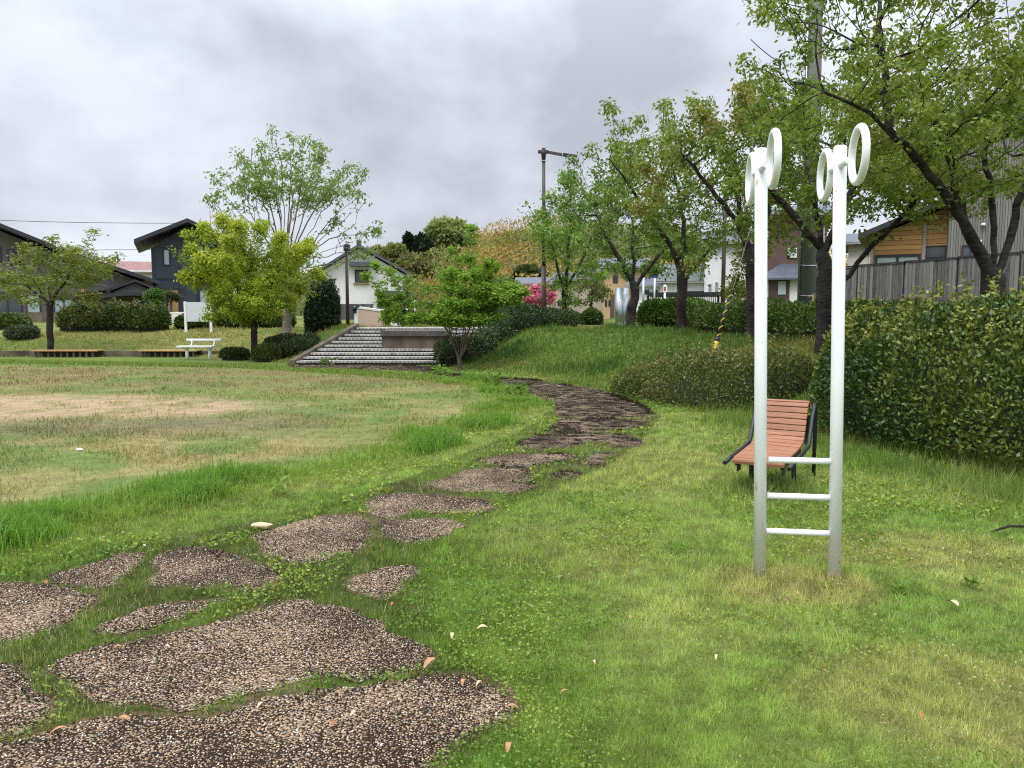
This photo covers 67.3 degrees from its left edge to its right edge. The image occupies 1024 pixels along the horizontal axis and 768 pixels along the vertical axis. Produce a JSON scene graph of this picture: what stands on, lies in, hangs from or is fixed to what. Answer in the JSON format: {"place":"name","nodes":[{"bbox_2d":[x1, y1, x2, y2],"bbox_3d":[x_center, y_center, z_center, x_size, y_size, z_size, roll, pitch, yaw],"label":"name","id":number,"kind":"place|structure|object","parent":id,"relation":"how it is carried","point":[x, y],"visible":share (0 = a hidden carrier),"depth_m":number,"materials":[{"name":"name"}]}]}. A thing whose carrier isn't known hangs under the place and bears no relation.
{"place":"outdoors","nodes":[
{"label":"outdoors","id":0,"kind":"place"},
{"bbox_2d":[1,312,56,321],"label":"garden wall","id":1,"kind":"structure","parent":0,"point":[39,316],"depth_m":43.68,"materials":[{"name":"concrete"}]},
{"bbox_2d":[0,220,102,222],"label":"power cable","id":2,"kind":"object","parent":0,"point":[47,221],"visible":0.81,"depth_m":61.06,"materials":[{"name":"black metal"}]},
{"bbox_2d":[0,359,518,524],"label":"field grass","id":3,"kind":"structure","parent":0,"point":[115,451],"depth_m":10.90,"materials":[{"name":"plant"}]},
{"bbox_2d":[0,358,552,560],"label":"tall grass","id":4,"kind":"structure","parent":0,"point":[55,517],"depth_m":7.05,"materials":[{"name":"green plant"}]},
{"bbox_2d":[0,365,653,767],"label":"path","id":5,"kind":"structure","parent":0,"point":[574,403],"depth_m":3.40,"materials":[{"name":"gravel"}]},
{"bbox_2d":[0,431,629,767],"bbox_3d":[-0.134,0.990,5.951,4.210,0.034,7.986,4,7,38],"label":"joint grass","id":6,"kind":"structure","parent":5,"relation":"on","point":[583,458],"depth_m":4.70,"materials":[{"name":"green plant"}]},
{"bbox_2d":[0,362,654,767],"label":"moss crumbs","id":7,"kind":"object","parent":5,"relation":"on","point":[564,472],"visible":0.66,"depth_m":3.90,"materials":[{"name":"green plant"}]},
{"bbox_2d":[293,251,665,314],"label":"hills","id":8,"kind":"structure","parent":0,"point":[507,264],"depth_m":149.18,"materials":[{"name":"plant"}]},
{"bbox_2d":[366,244,391,261],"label":"hill tree","id":9,"kind":"object","parent":8,"relation":"on","point":[384,251],"visible":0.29,"depth_m":133.53,"materials":[{"name":"green plant"}]},
{"bbox_2d":[384,242,409,263],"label":"hill tree","id":10,"kind":"object","parent":8,"relation":"on","point":[396,249],"visible":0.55,"depth_m":135.00,"materials":[{"name":"green plant"}]},
{"bbox_2d":[401,230,414,252],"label":"hill tree","id":11,"kind":"object","parent":8,"relation":"on","point":[407,238],"visible":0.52,"depth_m":137.59,"materials":[{"name":"green plant"}]},
{"bbox_2d":[395,250,436,295],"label":"hill tree","id":12,"kind":"object","parent":8,"relation":"on","point":[410,261],"visible":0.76,"depth_m":127.11,"materials":[{"name":"green plant"}]},
{"bbox_2d":[409,231,438,259],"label":"hill tree","id":13,"kind":"object","parent":8,"relation":"on","point":[422,242],"visible":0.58,"depth_m":138.00,"materials":[{"name":"green plant"}]},
{"bbox_2d":[423,215,471,267],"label":"hill tree","id":14,"kind":"object","parent":8,"relation":"on","point":[443,230],"visible":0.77,"depth_m":145.60,"materials":[{"name":"green plant"}]},
{"bbox_2d":[508,262,549,279],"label":"hill tree","id":15,"kind":"object","parent":8,"relation":"on","point":[529,269],"visible":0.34,"depth_m":115.39,"materials":[{"name":"green plant"}]},
{"bbox_2d":[258,212,847,315],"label":"hill woodland","id":16,"kind":"object","parent":8,"relation":"on","point":[486,246],"visible":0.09,"depth_m":137.05,"materials":[{"name":"green plant"}]},
{"bbox_2d":[0,316,1023,767],"bbox_3d":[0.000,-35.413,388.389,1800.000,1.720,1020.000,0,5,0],"label":"ground","id":17,"kind":"structure","parent":0,"point":[100,396],"depth_m":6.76,"materials":[{"name":"green plant"}]},
{"bbox_2d":[0,312,33,329],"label":"hedge","id":18,"kind":"object","parent":17,"relation":"on","point":[7,319],"visible":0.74,"depth_m":31.81,"materials":[{"name":"green plant"}]},
{"bbox_2d":[1,323,40,339],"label":"shrub","id":19,"kind":"object","parent":17,"relation":"on","point":[20,331],"visible":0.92,"depth_m":29.56,"materials":[{"name":"green plant"}]},
{"bbox_2d":[0,227,126,349],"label":"cherry tree","id":20,"kind":"object","parent":17,"relation":"on","point":[36,282],"visible":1,"depth_m":26.82,"materials":[{"name":"green plant"}]},
{"bbox_2d":[30,350,103,356],"bbox_3d":[-15.510,-1.062,26.827,2.293,0.250,0.460,0,5,0],"label":"slatted bench","id":21,"kind":"object","parent":17,"relation":"on","point":[61,353],"visible":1,"depth_m":26.68,"materials":[{"name":"wood"}]},
{"bbox_2d":[0,223,158,311],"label":"house","id":22,"kind":"structure","parent":17,"relation":"on","point":[128,281],"depth_m":51.13,"materials":[{"name":"black"}]},
{"bbox_2d":[7,249,13,264],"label":"window","id":23,"kind":"structure","parent":22,"relation":"in","point":[10,251],"depth_m":50.03,"materials":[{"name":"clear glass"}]},
{"bbox_2d":[0,292,22,311],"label":"window","id":24,"kind":"structure","parent":22,"relation":"in","point":[8,306],"depth_m":50.25,"materials":[{"name":"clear glass"}]},
{"bbox_2d":[26,295,40,311],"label":"window","id":25,"kind":"structure","parent":22,"relation":"in","point":[38,309],"depth_m":50.90,"materials":[{"name":"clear glass"}]},
{"bbox_2d":[54,298,73,311],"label":"window","id":26,"kind":"structure","parent":22,"relation":"in","point":[56,308],"depth_m":51.70,"materials":[{"name":"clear glass"}]},
{"bbox_2d":[0,351,219,356],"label":"edging wall","id":27,"kind":"structure","parent":17,"relation":"on","point":[96,353],"depth_m":27.04,"materials":[{"name":"concrete"}]},
{"bbox_2d":[54,297,171,332],"bbox_3d":[-16.238,-2.656,31.404,4.695,1.872,1.954,0,5,0],"label":"hedge","id":28,"kind":"object","parent":17,"relation":"on","point":[113,316],"visible":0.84,"depth_m":30.88,"materials":[{"name":"green plant"}]},
{"bbox_2d":[100,292,146,303],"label":"carport","id":29,"kind":"object","parent":17,"relation":"on","point":[121,294],"visible":0.38,"depth_m":47.86,"materials":[{"name":"black metal"}]},
{"bbox_2d":[109,261,151,277],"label":"house","id":30,"kind":"structure","parent":17,"relation":"on","point":[145,268],"depth_m":78.66,"materials":[{"name":"pink"}]},
{"bbox_2d":[141,287,166,305],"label":"garden tree","id":31,"kind":"object","parent":17,"relation":"on","point":[152,295],"visible":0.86,"depth_m":46.39,"materials":[{"name":"green plant"}]},
{"bbox_2d":[138,350,201,356],"bbox_3d":[-11.928,-1.062,26.827,2.026,0.250,0.460,0,5,0],"label":"slatted bench","id":32,"kind":"object","parent":17,"relation":"on","point":[168,354],"visible":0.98,"depth_m":26.68,"materials":[{"name":"wood"}]},
{"bbox_2d":[159,288,184,307],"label":"garden tree","id":33,"kind":"object","parent":17,"relation":"on","point":[174,296],"visible":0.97,"depth_m":45.58,"materials":[{"name":"green plant"}]},
{"bbox_2d":[170,312,183,322],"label":"entry steps","id":34,"kind":"structure","parent":17,"relation":"on","point":[174,315],"depth_m":42.63,"materials":[{"name":"stone"}]},
{"bbox_2d":[134,218,230,312],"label":"house","id":35,"kind":"structure","parent":17,"relation":"on","point":[166,265],"depth_m":55.41,"materials":[{"name":"blue"}]},
{"bbox_2d":[163,249,169,264],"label":"window","id":36,"kind":"structure","parent":35,"relation":"in","point":[166,252],"depth_m":55.16,"materials":[{"name":"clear glass"}]},
{"bbox_2d":[163,290,178,311],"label":"door","id":37,"kind":"structure","parent":35,"relation":"in","point":[174,308],"depth_m":55.55,"materials":[{"name":"orange wood"}]},
{"bbox_2d":[199,290,206,301],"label":"window","id":38,"kind":"structure","parent":35,"relation":"in","point":[200,291],"depth_m":56.33,"materials":[{"name":"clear glass"}]},
{"bbox_2d":[173,313,214,329],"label":"hedge","id":39,"kind":"object","parent":17,"relation":"on","point":[178,320],"visible":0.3,"depth_m":31.69,"materials":[{"name":"green plant"}]},
{"bbox_2d":[184,302,212,332],"bbox_3d":[-12.442,-2.592,30.491,1.083,1.344,0.085,0,5,0],"label":"notice board","id":40,"kind":"object","parent":17,"relation":"on","point":[192,311],"visible":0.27,"depth_m":30.44,"materials":[{"name":"white metal"}]},
{"bbox_2d":[176,339,221,358],"bbox_3d":[-10.380,-1.135,25.538,1.312,0.724,0.526,0,5,0],"label":"white bench","id":41,"kind":"object","parent":17,"relation":"on","point":[209,348],"visible":0.95,"depth_m":25.45,"materials":[{"name":"white wood"}]},
{"bbox_2d":[218,346,250,360],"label":"shrub","id":42,"kind":"object","parent":17,"relation":"on","point":[235,353],"visible":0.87,"depth_m":24.88,"materials":[{"name":"green plant"}]},
{"bbox_2d":[167,209,328,360],"bbox_3d":[-8.320,-3.033,24.395,5.034,4.949,3.957,0,5,0],"label":"camphor tree","id":43,"kind":"object","parent":17,"relation":"on","point":[224,270],"visible":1,"depth_m":23.87,"materials":[{"name":"green plant"}]},
{"bbox_2d":[215,310,296,328],"bbox_3d":[-10.912,-2.602,32.656,3.598,1.235,1.612,0,5,0],"label":"hedge","id":44,"kind":"object","parent":17,"relation":"on","point":[268,324],"visible":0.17,"depth_m":32.23,"materials":[{"name":"green plant"}]},
{"bbox_2d":[251,522,272,528],"bbox_3d":[-1.786,1.011,5.488,0.166,0.050,0.062,0,5,0],"label":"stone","id":45,"kind":"object","parent":17,"relation":"on","point":[262,524],"visible":0.99,"depth_m":5.46,"materials":[{"name":"beige stone"}]},
{"bbox_2d":[251,342,281,361],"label":"shrub","id":46,"kind":"object","parent":17,"relation":"on","point":[264,352],"visible":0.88,"depth_m":24.04,"materials":[{"name":"green plant"}]},
{"bbox_2d":[197,123,385,333],"bbox_3d":[-8.308,-5.705,29.046,7.205,7.904,4.752,0,5,0],"label":"chestnut tree","id":47,"kind":"object","parent":17,"relation":"on","point":[258,187],"visible":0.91,"depth_m":28.62,"materials":[{"name":"green plant"}]},
{"bbox_2d":[262,331,320,357],"bbox_3d":[-7.372,-1.204,25.846,1.753,1.200,2.786,-3,6,-31],"label":"shrub","id":48,"kind":"object","parent":17,"relation":"on","point":[289,343],"visible":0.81,"depth_m":25.07,"materials":[{"name":"green plant"}]},
{"bbox_2d":[303,272,341,334],"bbox_3d":[-6.924,-2.694,28.075,1.516,2.862,1.719,4,6,33],"label":"conifer shrub","id":49,"kind":"object","parent":17,"relation":"on","point":[326,308],"visible":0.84,"depth_m":27.58,"materials":[{"name":"green plant"}]},
{"bbox_2d":[343,244,349,324],"bbox_3d":[-6.472,-3.841,30.274,0.230,3.266,0.230,0,5,0],"label":"park lamp","id":50,"kind":"object","parent":17,"relation":"on","point":[347,249],"visible":0.81,"depth_m":30.22,"materials":[{"name":"brown metal"}]},
{"bbox_2d":[352,304,360,322],"bbox_3d":[-5.411,-2.135,26.817,0.261,1.279,0.360,0,5,0],"label":"info post","id":51,"kind":"object","parent":17,"relation":"on","point":[355,310],"visible":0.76,"depth_m":26.74,"materials":[{"name":"white metal"}]},
{"bbox_2d":[306,240,412,319],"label":"house","id":52,"kind":"structure","parent":17,"relation":"on","point":[361,292],"depth_m":54.52,"materials":[{"name":"white paint"}]},
{"bbox_2d":[353,270,368,283],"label":"window","id":53,"kind":"structure","parent":52,"relation":"in","point":[357,280],"depth_m":54.52,"materials":[{"name":"clear glass"}]},
{"bbox_2d":[354,306,384,326],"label":"granite wall","id":54,"kind":"structure","parent":17,"relation":"on","point":[367,316],"depth_m":28.20,"materials":[{"name":"stone"}]},
{"bbox_2d":[289,323,481,364],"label":"steps","id":55,"kind":"structure","parent":17,"relation":"on","point":[354,344],"depth_m":23.79,"materials":[{"name":"concrete"}]},
{"bbox_2d":[380,329,452,348],"bbox_3d":[-3.044,-1.383,25.200,2.089,0.781,2.600,0,5,0],"label":"planter","id":56,"kind":"object","parent":55,"relation":"on","point":[410,338],"visible":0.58,"depth_m":23.98,"materials":[{"name":"concrete"}]},
{"bbox_2d":[424,657,434,667],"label":"fallen leaf","id":57,"kind":"object","parent":17,"relation":"on","point":[428,661],"visible":1,"depth_m":3.31,"materials":[{"name":"orange plant"}]},
{"bbox_2d":[359,223,531,369],"bbox_3d":[-1.726,-2.289,20.757,4.551,4.117,2.990,0,5,0],"label":"maple tree","id":58,"kind":"object","parent":17,"relation":"on","point":[459,314],"visible":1,"depth_m":20.25,"materials":[{"name":"green plant"}]},
{"bbox_2d":[453,274,522,313],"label":"young maple","id":59,"kind":"object","parent":17,"relation":"on","point":[500,279],"visible":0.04,"depth_m":32.20,"materials":[{"name":"green plant"}]},
{"bbox_2d":[432,302,584,366],"bbox_3d":[0.494,-1.726,26.513,1.990,2.367,10.730,3,6,25],"label":"hedge","id":60,"kind":"object","parent":17,"relation":"on","point":[484,339],"visible":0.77,"depth_m":24.11,"materials":[{"name":"green plant"}]},
{"bbox_2d":[1,396,1023,767],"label":"clover","id":61,"kind":"object","parent":17,"relation":"on","point":[639,540],"visible":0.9,"depth_m":4.47,"materials":[{"name":"green plant"}]},
{"bbox_2d":[515,277,554,307],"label":"house","id":62,"kind":"structure","parent":17,"relation":"on","point":[528,281],"depth_m":84.67,"materials":[{"name":"beige"}]},
{"bbox_2d":[520,282,557,305],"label":"blossom tree","id":63,"kind":"object","parent":17,"relation":"on","point":[535,290],"visible":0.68,"depth_m":40.25,"materials":[{"name":"pink plant"}]},
{"bbox_2d":[538,148,576,306],"bbox_3d":[1.855,-5.949,31.584,1.600,7.291,0.380,0,5,0],"label":"street lamp","id":64,"kind":"object","parent":17,"relation":"on","point":[543,152],"visible":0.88,"depth_m":31.38,"materials":[{"name":"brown metal"}]},
{"bbox_2d":[552,272,580,312],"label":"house","id":65,"kind":"structure","parent":17,"relation":"on","point":[558,304],"depth_m":75.62,"materials":[{"name":"beige paint"}]},
{"bbox_2d":[517,163,627,309],"bbox_3d":[2.465,-5.391,30.796,4.567,6.469,4.267,0,5,0],"label":"cherry tree","id":66,"kind":"object","parent":17,"relation":"on","point":[567,236],"visible":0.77,"depth_m":30.19,"materials":[{"name":"green plant"}]},
{"bbox_2d":[577,269,602,313],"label":"house","id":67,"kind":"structure","parent":17,"relation":"on","point":[599,306],"depth_m":71.61,"materials":[{"name":"beige paint"}]},
{"bbox_2d":[571,276,612,307],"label":"sapling","id":68,"kind":"object","parent":17,"relation":"on","point":[595,294],"visible":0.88,"depth_m":35.64,"materials":[{"name":"green plant"}]},
{"bbox_2d":[581,307,603,324],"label":"shrub","id":69,"kind":"object","parent":17,"relation":"on","point":[592,316],"visible":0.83,"depth_m":32.93,"materials":[{"name":"green plant"}]},
{"bbox_2d":[615,288,628,324],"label":"steel column","id":70,"kind":"structure","parent":17,"relation":"on","point":[621,299],"depth_m":26.08,"materials":[{"name":"metal"}]},
{"bbox_2d":[262,357,983,594],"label":"broadleaf weeds","id":71,"kind":"object","parent":17,"relation":"on","point":[898,588],"visible":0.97,"depth_m":14.10,"materials":[{"name":"green plant"}]},
{"bbox_2d":[598,258,649,318],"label":"house","id":72,"kind":"structure","parent":17,"relation":"on","point":[613,280],"depth_m":65.71,"materials":[{"name":"beige paint"}]},
{"bbox_2d":[555,146,715,326],"bbox_3d":[3.973,-4.538,24.634,5.270,5.870,4.085,0,5,0],"label":"cherry tree","id":73,"kind":"object","parent":17,"relation":"on","point":[650,267],"visible":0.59,"depth_m":24.73,"materials":[{"name":"green plant"}]},
{"bbox_2d":[625,278,659,311],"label":"house","id":74,"kind":"structure","parent":17,"relation":"on","point":[648,285],"depth_m":61.70,"materials":[{"name":"white"}]},
{"bbox_2d":[642,277,644,301],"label":"slim pole","id":75,"kind":"object","parent":17,"relation":"on","point":[643,281],"visible":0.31,"depth_m":43.65,"materials":[{"name":"metal"}]},
{"bbox_2d":[653,278,655,298],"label":"slim pole","id":76,"kind":"object","parent":17,"relation":"on","point":[654,295],"visible":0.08,"depth_m":43.64,"materials":[{"name":"metal"}]},
{"bbox_2d":[635,296,713,327],"bbox_3d":[5.491,-2.269,26.047,2.850,1.472,1.666,4,7,39],"label":"hedge","id":77,"kind":"object","parent":17,"relation":"on","point":[657,311],"visible":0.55,"depth_m":25.75,"materials":[{"name":"green plant"}]},
{"bbox_2d":[577,90,775,329],"bbox_3d":[4.164,-4.224,19.594,5.161,6.120,4.456,-2,6,-23],"label":"cherry tree","id":78,"kind":"object","parent":17,"relation":"on","point":[619,151],"visible":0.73,"depth_m":18.98,"materials":[{"name":"green plant"}]},
{"bbox_2d":[656,264,704,298],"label":"house","id":79,"kind":"structure","parent":17,"relation":"on","point":[693,281],"depth_m":57.77,"materials":[{"name":"white"}]},
{"bbox_2d":[647,292,720,306],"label":"fence","id":80,"kind":"object","parent":17,"relation":"on","point":[691,294],"visible":0.27,"depth_m":45.63,"materials":[{"name":"black metal"}]},
{"bbox_2d":[609,326,815,407],"bbox_3d":[3.308,-0.214,13.349,2.494,1.642,4.237,-3,6,-33],"label":"shrub","id":81,"kind":"object","parent":17,"relation":"on","point":[708,375],"visible":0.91,"depth_m":12.41,"materials":[{"name":"green plant"}]},
{"bbox_2d":[721,187,726,302],"bbox_3d":[6.560,-3.805,23.750,0.230,4.482,0.230,0,5,0],"label":"lamp pole","id":82,"kind":"object","parent":17,"relation":"on","point":[723,270],"visible":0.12,"depth_m":23.73,"materials":[{"name":"metal"}]},
{"bbox_2d":[700,231,754,302],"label":"house","id":83,"kind":"structure","parent":17,"relation":"on","point":[712,279],"depth_m":53.76,"materials":[{"name":"white"}]},
{"bbox_2d":[718,277,746,302],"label":"garden tree","id":84,"kind":"object","parent":17,"relation":"on","point":[744,296],"visible":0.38,"depth_m":37.62,"materials":[{"name":"green plant"}]},
{"bbox_2d":[627,65,843,337],"bbox_3d":[4.787,-3.801,16.361,4.953,5.921,4.541,0,5,0],"label":"cherry tree","id":85,"kind":"object","parent":17,"relation":"on","point":[712,125],"visible":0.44,"depth_m":16.29,"materials":[{"name":"green plant"}]},
{"bbox_2d":[723,399,817,481],"bbox_3d":[2.323,0.577,6.859,0.557,0.786,1.180,3,6,31],"label":"stretch bench","id":86,"kind":"object","parent":17,"relation":"on","point":[788,442],"visible":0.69,"depth_m":7.05,"materials":[{"name":"orange wood"}]},
{"bbox_2d":[767,204,832,302],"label":"house","id":87,"kind":"structure","parent":17,"relation":"on","point":[782,276],"depth_m":43.06,"materials":[{"name":"white"}]},
{"bbox_2d":[768,280,789,302],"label":"wall","id":88,"kind":"structure","parent":87,"relation":"in","point":[777,289],"depth_m":42.42,"materials":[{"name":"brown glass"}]},
{"bbox_2d":[745,123,870,582],"bbox_3d":[1.630,-0.050,4.375,0.550,2.630,0.913,1,5,10],"label":"exercise frame","id":89,"kind":"object","parent":17,"relation":"on","point":[763,171],"visible":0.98,"depth_m":4.35,"materials":[{"name":"white paint"}]},
{"bbox_2d":[797,1,822,303],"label":"utility pole","id":90,"kind":"object","parent":17,"relation":"on","point":[807,267],"visible":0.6,"depth_m":18.25,"materials":[{"name":"concrete"}]},
{"bbox_2d":[712,4,813,350],"bbox_3d":[5.538,-4.749,16.741,0.120,8.392,4.278,5,7,44],"label":"guy wire","id":91,"kind":"object","parent":90,"relation":"attached to","point":[716,340],"visible":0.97,"depth_m":15.85,"materials":[{"name":"metal"}]},
{"bbox_2d":[686,296,939,337],"bbox_3d":[6.008,-1.312,16.995,1.752,1.285,9.236,-1,5,-12],"label":"hedge","id":92,"kind":"object","parent":17,"relation":"on","point":[792,317],"visible":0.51,"depth_m":16.53,"materials":[{"name":"green plant"}]},
{"bbox_2d":[691,40,987,354],"bbox_3d":[5.544,-3.087,13.158,4.359,5.416,4.035,0,5,0],"label":"cherry tree","id":93,"kind":"object","parent":17,"relation":"on","point":[802,113],"visible":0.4,"depth_m":13.11,"materials":[{"name":"green plant"}]},
{"bbox_2d":[658,517,1023,767],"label":"seed heads","id":94,"kind":"object","parent":17,"relation":"on","point":[947,553],"visible":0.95,"depth_m":3.38,"materials":[{"name":"beige plant"}]},
{"bbox_2d":[846,233,870,267],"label":"house","id":95,"kind":"structure","parent":17,"relation":"on","point":[855,249],"depth_m":47.68,"materials":[{"name":"paint"}]},
{"bbox_2d":[729,0,1023,319],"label":"cherry tree","id":96,"kind":"object","parent":17,"relation":"on","point":[982,107],"visible":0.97,"depth_m":9.02,"materials":[{"name":"green plant"}]},
{"bbox_2d":[858,200,947,292],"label":"house","id":97,"kind":"structure","parent":17,"relation":"on","point":[914,243],"depth_m":32.49,"materials":[{"name":"brown wood"}]},
{"bbox_2d":[875,254,920,262],"bbox_3d":[16.463,-5.241,32.855,1.758,0.571,0.090,3,6,27],"label":"window","id":98,"kind":"structure","parent":97,"relation":"in","point":[899,257],"depth_m":32.82,"materials":[{"name":"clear glass"}]},
{"bbox_2d":[925,245,946,258],"bbox_3d":[17.723,-5.525,32.179,0.791,0.527,0.090,3,6,27],"label":"window","id":99,"kind":"structure","parent":97,"relation":"in","point":[938,251],"depth_m":32.17,"materials":[{"name":"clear glass"}]},
{"bbox_2d":[799,269,1023,459],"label":"hedge","id":100,"kind":"object","parent":17,"relation":"on","point":[912,373],"visible":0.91,"depth_m":8.12,"materials":[{"name":"green plant"}]},
{"bbox_2d":[816,251,1023,302],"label":"fence","id":101,"kind":"object","parent":17,"relation":"on","point":[890,280],"visible":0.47,"depth_m":22.11,"materials":[{"name":"grey wood"}]},
{"bbox_2d":[943,108,1023,288],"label":"building","id":102,"kind":"structure","parent":17,"relation":"on","point":[957,245],"depth_m":29.98,"materials":[{"name":"white metal"}]},
{"bbox_2d":[961,245,970,257],"bbox_3d":[18.015,-4.926,30.526,0.340,1.158,0.090,3,6,27],"label":"window","id":103,"kind":"structure","parent":102,"relation":"in","point":[965,250],"depth_m":30.51,"materials":[{"name":"glass"}]},
{"bbox_2d":[991,525,1023,531],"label":"fallen stick","id":104,"kind":"object","parent":17,"relation":"on","point":[1011,526],"visible":1,"depth_m":5.36,"materials":[{"name":"brown wood"}]},
{"bbox_2d":[0,320,1023,489],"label":"bank grass","id":105,"kind":"structure","parent":0,"point":[639,331],"depth_m":18.87,"materials":[{"name":"green plant"}]},
{"bbox_2d":[0,0,1023,305],"label":"sky","id":106,"kind":"structure","parent":0,"point":[114,113],"materials":[{"name":"grey"}]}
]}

